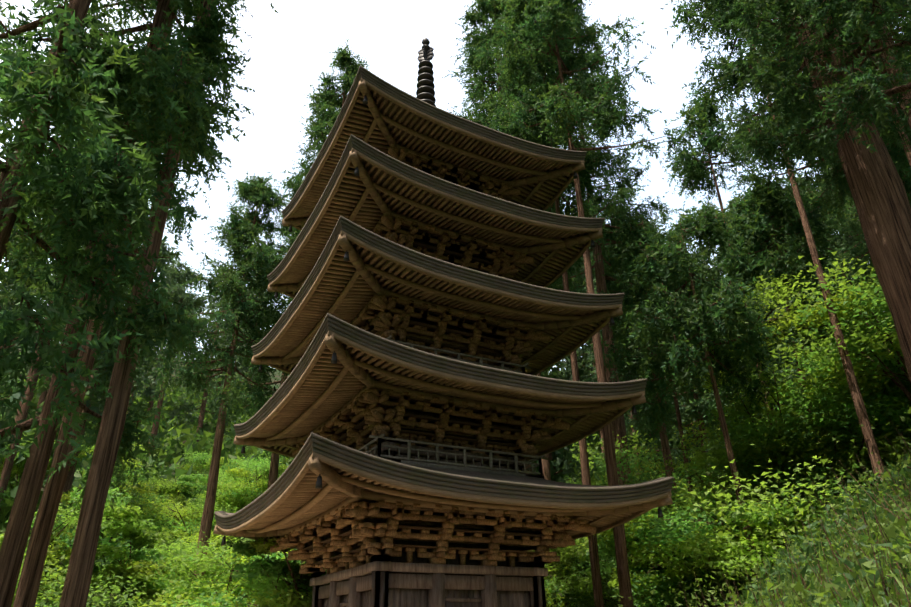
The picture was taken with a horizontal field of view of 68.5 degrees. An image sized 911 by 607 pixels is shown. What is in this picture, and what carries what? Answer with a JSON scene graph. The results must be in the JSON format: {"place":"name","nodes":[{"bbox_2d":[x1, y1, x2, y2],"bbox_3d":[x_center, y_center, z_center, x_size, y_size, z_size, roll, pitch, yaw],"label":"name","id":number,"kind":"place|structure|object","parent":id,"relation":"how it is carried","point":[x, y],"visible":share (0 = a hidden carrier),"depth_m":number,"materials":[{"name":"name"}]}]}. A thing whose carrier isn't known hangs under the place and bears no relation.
{"place":"outdoors","nodes":[
{"label":"outdoors","id":0,"kind":"place"},
{"bbox_2d":[10,346,897,606],"bbox_3d":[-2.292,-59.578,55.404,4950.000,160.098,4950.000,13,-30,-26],"label":"ground","id":1,"kind":"structure","parent":0,"point":[277,377],"depth_m":105.62,"materials":[{"name":"green plant"}]},
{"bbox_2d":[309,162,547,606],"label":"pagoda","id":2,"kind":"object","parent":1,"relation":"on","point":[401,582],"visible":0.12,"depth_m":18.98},
{"bbox_2d":[270,146,596,577],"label":"roof brackets","id":3,"kind":"object","parent":2,"relation":"attached to","point":[375,412],"visible":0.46,"depth_m":20.75,"materials":[{"name":"brown wood"}]},
{"bbox_2d":[213,77,672,547],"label":"roof eaves","id":4,"kind":"object","parent":2,"relation":"attached to","point":[323,391],"visible":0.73,"depth_m":21.81,"materials":[{"name":"brown wood"}]},
{"bbox_2d":[358,335,547,478],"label":"pagoda railings","id":5,"kind":"object","parent":2,"relation":"attached to","point":[524,472],"visible":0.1,"depth_m":20.28,"materials":[{"name":"brown wood"}]},
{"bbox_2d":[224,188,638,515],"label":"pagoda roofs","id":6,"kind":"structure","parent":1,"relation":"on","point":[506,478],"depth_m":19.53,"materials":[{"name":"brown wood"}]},
{"bbox_2d":[416,38,435,106],"bbox_3d":[-1.343,-9.609,30.079,1.200,6.355,1.200,13,-30,-26],"label":"finial","id":7,"kind":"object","parent":6,"relation":"on","point":[425,91],"depth_m":30.21,"materials":[{"name":"black metal"}]},
{"bbox_2d":[221,96,662,544],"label":"pagoda windbells","id":8,"kind":"object","parent":6,"relation":"attached to","point":[334,361],"visible":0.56,"depth_m":21.19,"materials":[{"name":"brown metal"}]},
{"bbox_2d":[214,65,673,537],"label":"pagoda roof edges","id":9,"kind":"object","parent":6,"relation":"attached to","point":[351,457],"visible":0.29,"depth_m":19.70,"materials":[{"name":"brown wood"}]},
{"bbox_2d":[0,0,910,514],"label":"tree foliage","id":10,"kind":"object","parent":1,"relation":"on","point":[74,110],"visible":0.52,"depth_m":24.79,"materials":[{"name":"green plant"}]},
{"bbox_2d":[0,251,910,606],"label":"bushes","id":11,"kind":"object","parent":1,"relation":"on","point":[680,543],"visible":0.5,"depth_m":26.18,"materials":[{"name":"green plant"}]},
{"bbox_2d":[0,0,910,606],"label":"tree branches","id":12,"kind":"object","parent":1,"relation":"on","point":[880,196],"visible":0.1,"depth_m":13.61,"materials":[{"name":"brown plant"}]},
{"bbox_2d":[0,373,910,606],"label":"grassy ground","id":13,"kind":"structure","parent":1,"relation":"on","point":[808,549],"depth_m":16.03,"materials":[{"name":"green plant"}]},
{"bbox_2d":[0,0,908,372],"label":"sky","id":14,"kind":"structure","parent":0,"point":[288,49],"materials":[{"name":"white"}]}
]}

